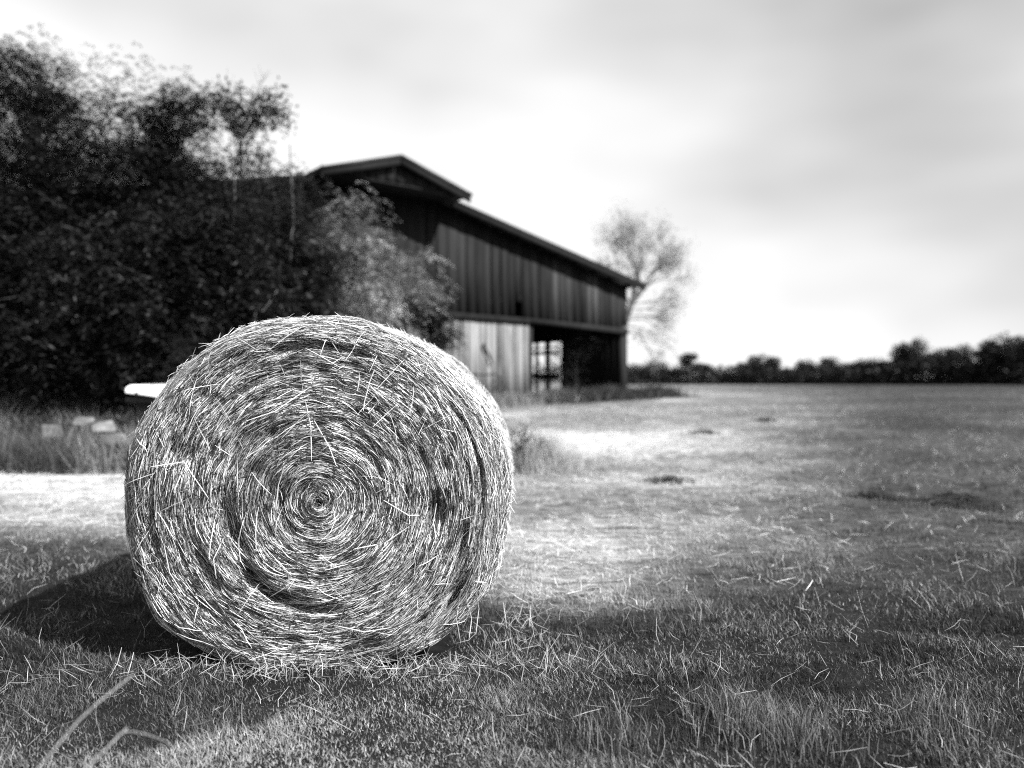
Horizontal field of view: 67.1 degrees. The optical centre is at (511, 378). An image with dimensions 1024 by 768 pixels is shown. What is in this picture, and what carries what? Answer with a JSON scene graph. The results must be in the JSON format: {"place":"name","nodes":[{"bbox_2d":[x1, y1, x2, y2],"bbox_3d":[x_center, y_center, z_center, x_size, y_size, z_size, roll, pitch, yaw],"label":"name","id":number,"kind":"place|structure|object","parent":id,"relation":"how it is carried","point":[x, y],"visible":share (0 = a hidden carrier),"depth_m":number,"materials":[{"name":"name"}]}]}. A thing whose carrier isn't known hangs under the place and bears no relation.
{"place":"outdoors","nodes":[
{"label":"outdoors","id":0,"kind":"place"},
{"bbox_2d":[0,378,1023,767],"bbox_3d":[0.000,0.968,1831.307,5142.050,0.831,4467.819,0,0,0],"label":"ground","id":1,"kind":"structure","parent":0,"point":[920,400],"depth_m":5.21,"materials":[{"name":"grey plant"}]},
{"bbox_2d":[41,425,62,438],"bbox_3d":[-6.347,0.742,10.666,0.247,0.208,0.163,0,0,-7],"label":"concrete slab","id":2,"kind":"object","parent":1,"relation":"on","point":[51,428],"depth_m":10.60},
{"bbox_2d":[0,378,149,474],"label":"rank grass","id":3,"kind":"structure","parent":1,"relation":"on","point":[72,449],"depth_m":10.15,"materials":[{"name":"grey plant"}]},
{"bbox_2d":[0,23,154,400],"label":"broadleaf tree","id":4,"kind":"object","parent":1,"relation":"on","point":[42,116],"visible":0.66,"depth_m":12.79,"materials":[{"name":"black plant"}]},
{"bbox_2d":[71,417,93,424],"bbox_3d":[-6.122,0.610,11.056,0.334,0.105,0.112,0,0,0],"label":"concrete slab","id":5,"kind":"object","parent":1,"relation":"on","point":[89,419],"depth_m":11.01,"materials":[{"name":"grey concrete"}]},
{"bbox_2d":[38,674,133,767],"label":"grass stalk","id":6,"kind":"object","parent":1,"relation":"on","point":[79,719],"depth_m":1.82,"materials":[{"name":"plant"}]},
{"bbox_2d":[86,420,115,438],"bbox_3d":[-5.722,0.716,10.789,0.450,0.255,0.262,0,0,0],"label":"concrete slab","id":7,"kind":"object","parent":1,"relation":"on","point":[109,424],"depth_m":10.73,"materials":[{"name":"grey concrete"}]},
{"bbox_2d":[101,433,129,445],"bbox_3d":[-5.434,0.843,10.587,0.324,0.184,0.254,0,0,5],"label":"concrete slab","id":8,"kind":"object","parent":1,"relation":"on","point":[111,435],"depth_m":10.49,"materials":[{"name":"grey concrete"}]},
{"bbox_2d":[0,183,237,421],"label":"shrub","id":9,"kind":"object","parent":1,"relation":"on","point":[79,315],"visible":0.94,"depth_m":11.43,"materials":[{"name":"black plant"}]},
{"bbox_2d":[87,727,183,767],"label":"grass stalk","id":10,"kind":"object","parent":1,"relation":"on","point":[122,732],"depth_m":1.89,"materials":[{"name":"plant"}]},
{"bbox_2d":[13,65,268,412],"bbox_3d":[-6.649,-2.332,13.877,4.348,6.492,3.626,0,0,0],"label":"broadleaf tree","id":11,"kind":"object","parent":1,"relation":"on","point":[145,169],"visible":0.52,"depth_m":13.68,"materials":[{"name":"grey plant"}]},
{"bbox_2d":[125,384,165,423],"bbox_3d":[-4.986,0.648,11.692,1.288,1.141,1.654,0,0,0],"label":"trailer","id":12,"kind":"object","parent":1,"relation":"on","point":[152,390],"visible":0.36,"depth_m":11.25,"materials":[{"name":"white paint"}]},
{"bbox_2d":[0,214,343,409],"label":"understory","id":13,"kind":"object","parent":1,"relation":"on","point":[321,283],"visible":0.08,"depth_m":13.49,"materials":[{"name":"black plant"}]},
{"bbox_2d":[79,177,302,379],"bbox_3d":[-5.135,-1.111,12.627,3.545,4.281,2.796,0,0,0],"label":"shrub","id":14,"kind":"object","parent":1,"relation":"on","point":[247,294],"visible":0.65,"depth_m":12.17,"materials":[{"name":"black plant"}]},
{"bbox_2d":[106,67,313,221],"bbox_3d":[-5.805,-2.423,15.249,3.776,6.966,3.303,0,0,0],"label":"sparse tree","id":15,"kind":"object","parent":1,"relation":"on","point":[235,106],"visible":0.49,"depth_m":14.51,"materials":[{"name":"grey plant"}]},
{"bbox_2d":[221,179,235,337],"bbox_3d":[-4.557,-1.119,12.532,0.171,4.373,0.531,0,0,11],"label":"bare sapling","id":16,"kind":"object","parent":1,"relation":"on","point":[224,269],"visible":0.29,"depth_m":12.29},
{"bbox_2d":[253,289,277,323],"bbox_3d":[-4.020,-0.160,12.420,0.509,2.553,0.101,0,0,-10],"label":"bare sapling","id":17,"kind":"object","parent":1,"relation":"on","point":[263,309],"visible":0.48,"depth_m":12.38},
{"bbox_2d":[190,148,369,324],"bbox_3d":[-4.281,-1.499,14.055,3.195,5.290,2.435,0,0,0],"label":"shrub","id":18,"kind":"object","parent":1,"relation":"on","point":[286,214],"visible":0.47,"depth_m":13.83,"materials":[{"name":"grey plant"}]},
{"bbox_2d":[288,145,293,314],"bbox_3d":[-3.941,-1.557,13.794,0.158,5.341,0.438,0,0,-3],"label":"bare sapling","id":19,"kind":"object","parent":1,"relation":"on","point":[292,230],"visible":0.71,"depth_m":13.77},
{"bbox_2d":[119,313,515,669],"bbox_3d":[-0.934,0.551,4.335,1.915,1.757,1.613,0,0,0],"label":"hay bale","id":20,"kind":"object","parent":1,"relation":"on","point":[312,486],"visible":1,"depth_m":3.60,"materials":[{"name":"plant"}]},
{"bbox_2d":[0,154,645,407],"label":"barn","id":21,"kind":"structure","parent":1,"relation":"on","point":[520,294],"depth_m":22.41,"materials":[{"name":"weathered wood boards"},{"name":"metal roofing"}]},
{"bbox_2d":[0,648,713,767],"bbox_3d":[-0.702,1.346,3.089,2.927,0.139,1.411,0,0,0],"label":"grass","id":22,"kind":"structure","parent":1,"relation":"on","point":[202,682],"depth_m":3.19,"materials":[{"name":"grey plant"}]},
{"bbox_2d":[300,181,428,327],"bbox_3d":[-3.399,-1.472,15.883,3.471,5.329,2.612,0,0,0],"label":"shrub","id":23,"kind":"object","parent":1,"relation":"on","point":[352,280],"visible":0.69,"depth_m":15.94,"materials":[{"name":"grey plant"}]},
{"bbox_2d":[10,639,733,694],"bbox_3d":[-0.783,1.308,3.450,3.558,0.207,0.399,0,0,0],"label":"shed straw","id":24,"kind":"object","parent":1,"relation":"on","point":[335,669],"visible":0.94,"depth_m":3.53,"materials":[{"name":"grey plant"}]},
{"bbox_2d":[329,243,462,334],"bbox_3d":[-2.722,-0.971,17.475,3.054,4.213,2.294,0,0,25],"label":"shrub","id":25,"kind":"object","parent":1,"relation":"on","point":[407,309],"visible":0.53,"depth_m":17.39,"materials":[{"name":"grey plant"}]},
{"bbox_2d":[398,292,468,359],"bbox_3d":[-1.872,-0.469,18.215,1.785,3.171,1.473,0,0,0],"label":"shrub","id":26,"kind":"object","parent":1,"relation":"on","point":[436,330],"visible":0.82,"depth_m":18.04,"materials":[{"name":"grey plant"}]},
{"bbox_2d":[470,372,500,391],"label":"pipe gate","id":27,"kind":"structure","parent":1,"relation":"on","point":[475,374],"depth_m":20.98,"materials":[{"name":"metal"}]},
{"bbox_2d":[0,493,1023,627],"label":"grass","id":28,"kind":"structure","parent":1,"relation":"on","point":[125,587],"depth_m":5.48,"materials":[{"name":"grey plant"}]},
{"bbox_2d":[0,538,1023,767],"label":"loose straw","id":29,"kind":"object","parent":1,"relation":"on","point":[535,668],"visible":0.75,"depth_m":3.51,"materials":[{"name":"grey plant"}]},
{"bbox_2d":[0,404,1023,610],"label":"cut hay","id":30,"kind":"object","parent":1,"relation":"on","point":[628,460],"visible":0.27,"depth_m":8.94,"materials":[{"name":"plant"}]},
{"bbox_2d":[464,561,573,667],"bbox_3d":[0.041,1.293,4.387,0.586,0.304,1.656,0,0,0],"label":"clump","id":31,"kind":"object","parent":1,"relation":"on","point":[532,578],"visible":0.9,"depth_m":4.29,"materials":[{"name":"grey plant"}]},
{"bbox_2d":[506,419,548,473],"bbox_3d":[0.082,0.885,10.133,0.688,0.763,0.840,0,0,-29],"label":"dead weed","id":32,"kind":"object","parent":1,"relation":"on","point":[519,442],"visible":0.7,"depth_m":10.04,"materials":[{"name":"grey plant"}]},
{"bbox_2d":[488,388,599,409],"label":"tall grass","id":33,"kind":"structure","parent":1,"relation":"on","point":[508,400],"depth_m":22.12,"materials":[{"name":"grey plant"}]},
{"bbox_2d":[533,362,560,383],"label":"distant woods","id":34,"kind":"object","parent":1,"relation":"on","point":[552,372],"visible":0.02,"depth_m":153.75,"materials":[{"name":"grey plant"}]},
{"bbox_2d":[509,426,599,476],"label":"tall grass","id":35,"kind":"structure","parent":1,"relation":"on","point":[544,458],"depth_m":10.58,"materials":[{"name":"grey plant"}]},
{"bbox_2d":[538,329,608,390],"bbox_3d":[2.071,-0.393,25.711,2.430,2.728,1.692,0,0,0],"label":"doorway sapling","id":36,"kind":"object","parent":1,"relation":"on","point":[583,344],"visible":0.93,"depth_m":25.64,"materials":[{"name":"black plant"}]},
{"bbox_2d":[519,382,699,405],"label":"weeds","id":37,"kind":"object","parent":1,"relation":"on","point":[609,392],"visible":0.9,"depth_m":24.20,"materials":[{"name":"grey plant"}]},
{"bbox_2d":[497,691,724,767],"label":"grass tuft","id":38,"kind":"object","parent":1,"relation":"on","point":[617,739],"visible":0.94,"depth_m":2.85,"materials":[{"name":"grey plant"}]},
{"bbox_2d":[588,199,701,374],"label":"open tree","id":39,"kind":"object","parent":1,"relation":"on","point":[635,296],"visible":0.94,"depth_m":45.87,"materials":[{"name":"grey plant"}]},
{"bbox_2d":[628,374,669,391],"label":"bare bush","id":40,"kind":"object","parent":1,"relation":"on","point":[648,384],"visible":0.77,"depth_m":26.20,"materials":[{"name":"black plant"}]},
{"bbox_2d":[611,473,695,485],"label":"grass clump","id":41,"kind":"object","parent":1,"relation":"on","point":[664,479],"visible":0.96,"depth_m":9.55,"materials":[{"name":"grey plant"}]},
{"bbox_2d":[640,361,671,378],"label":"hedge tree","id":42,"kind":"object","parent":1,"relation":"on","point":[663,366],"visible":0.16,"depth_m":126.17,"materials":[{"name":"grey plant"}]},
{"bbox_2d":[663,369,687,375],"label":"hedge tree","id":43,"kind":"object","parent":1,"relation":"on","point":[678,371],"visible":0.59,"depth_m":124.84,"materials":[{"name":"black plant"}]},
{"bbox_2d":[677,351,698,367],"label":"hedge tree","id":44,"kind":"object","parent":1,"relation":"on","point":[686,359],"visible":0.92,"depth_m":131.38,"materials":[{"name":"black plant"}]},
{"bbox_2d":[692,362,713,380],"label":"hedge tree","id":45,"kind":"object","parent":1,"relation":"on","point":[699,363],"visible":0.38,"depth_m":127.43,"materials":[{"name":"grey plant"}]},
{"bbox_2d":[682,428,724,434],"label":"grass clump","id":46,"kind":"object","parent":1,"relation":"on","point":[705,432],"visible":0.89,"depth_m":15.11,"materials":[{"name":"grey plant"}]},
{"bbox_2d":[653,669,835,764],"bbox_3d":[0.893,1.272,3.063,0.699,0.224,0.757,0,0,44],"label":"grass tuft","id":47,"kind":"object","parent":1,"relation":"on","point":[723,715],"visible":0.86,"depth_m":3.00,"materials":[{"name":"grey plant"}]},
{"bbox_2d":[733,358,766,383],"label":"hedge tree","id":48,"kind":"object","parent":1,"relation":"on","point":[757,366],"visible":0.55,"depth_m":122.57,"materials":[{"name":"black plant"}]},
{"bbox_2d":[747,416,781,421],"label":"grass clump","id":49,"kind":"object","parent":1,"relation":"on","point":[765,419],"visible":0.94,"depth_m":17.57,"materials":[{"name":"grey plant"}]},
{"bbox_2d":[748,352,782,378],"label":"hedge tree","id":50,"kind":"object","parent":1,"relation":"on","point":[770,362],"visible":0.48,"depth_m":125.19,"materials":[{"name":"grey plant"}]},
{"bbox_2d":[684,686,908,767],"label":"grass tuft","id":51,"kind":"object","parent":1,"relation":"on","point":[805,727],"visible":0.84,"depth_m":2.87,"materials":[{"name":"grey plant"}]},
{"bbox_2d":[794,358,819,383],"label":"hedge tree","id":52,"kind":"object","parent":1,"relation":"on","point":[801,364],"visible":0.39,"depth_m":119.32,"materials":[{"name":"grey plant"}]},
{"bbox_2d":[627,358,1023,384],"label":"hedge scrub","id":53,"kind":"object","parent":1,"relation":"on","point":[851,376],"visible":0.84,"depth_m":112.03,"materials":[{"name":"black plant"}]},
{"bbox_2d":[818,355,840,379],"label":"hedge tree","id":54,"kind":"object","parent":1,"relation":"on","point":[827,360],"visible":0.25,"depth_m":117.78,"materials":[{"name":"grey plant"}]},
{"bbox_2d":[834,361,855,373],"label":"hedge tree","id":55,"kind":"object","parent":1,"relation":"on","point":[846,364],"visible":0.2,"depth_m":115.64,"materials":[{"name":"grey plant"}]},
{"bbox_2d":[818,487,915,501],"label":"grass clump","id":56,"kind":"object","parent":1,"relation":"on","point":[871,494],"visible":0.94,"depth_m":8.48,"materials":[{"name":"grey plant"}]},
{"bbox_2d":[851,356,891,380],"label":"hedge tree","id":57,"kind":"object","parent":1,"relation":"on","point":[860,363],"visible":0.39,"depth_m":111.62,"materials":[{"name":"grey plant"}]},
{"bbox_2d":[887,336,931,384],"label":"hedge tree","id":58,"kind":"object","parent":1,"relation":"on","point":[902,353],"visible":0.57,"depth_m":107.46,"materials":[{"name":"black plant"}]},
{"bbox_2d":[843,670,1023,762],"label":"grass tuft","id":59,"kind":"object","parent":1,"relation":"on","point":[942,713],"visible":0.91,"depth_m":3.01,"materials":[{"name":"grey plant"}]},
{"bbox_2d":[911,348,957,375],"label":"hedge tree","id":60,"kind":"object","parent":1,"relation":"on","point":[934,356],"visible":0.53,"depth_m":104.11,"materials":[{"name":"black plant"}]},
{"bbox_2d":[911,489,1015,510],"bbox_3d":[4.699,1.282,8.143,1.167,0.223,0.872,0,0,0],"label":"patch of grass","id":61,"kind":"object","parent":1,"relation":"on","point":[954,500],"visible":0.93,"depth_m":8.00,"materials":[{"name":"plant"}]},
{"bbox_2d":[945,344,981,384],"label":"hedge tree","id":62,"kind":"object","parent":1,"relation":"on","point":[957,356],"visible":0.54,"depth_m":101.35,"materials":[{"name":"black plant"}]},
{"bbox_2d":[971,331,1023,382],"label":"hedge tree","id":63,"kind":"object","parent":1,"relation":"on","point":[988,350],"visible":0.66,"depth_m":96.95,"materials":[{"name":"black plant"}]},
{"bbox_2d":[994,337,1023,373],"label":"hedge tree","id":64,"kind":"object","parent":1,"relation":"on","point":[1015,353],"visible":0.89,"depth_m":94.45,"materials":[{"name":"black plant"}]},
{"bbox_2d":[0,0,1023,377],"label":"sky","id":65,"kind":"structure","parent":0,"point":[847,176],"materials":[{"name":"white"}]},
{"bbox_2d":[1,409,1023,497],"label":"grass","id":66,"kind":"structure","parent":0,"point":[906,477],"depth_m":12.01,"materials":[{"name":"grey plant"}]},
{"bbox_2d":[503,385,1023,411],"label":"grass","id":67,"kind":"structure","parent":0,"point":[899,387],"depth_m":30.30,"materials":[{"name":"grey plant"}]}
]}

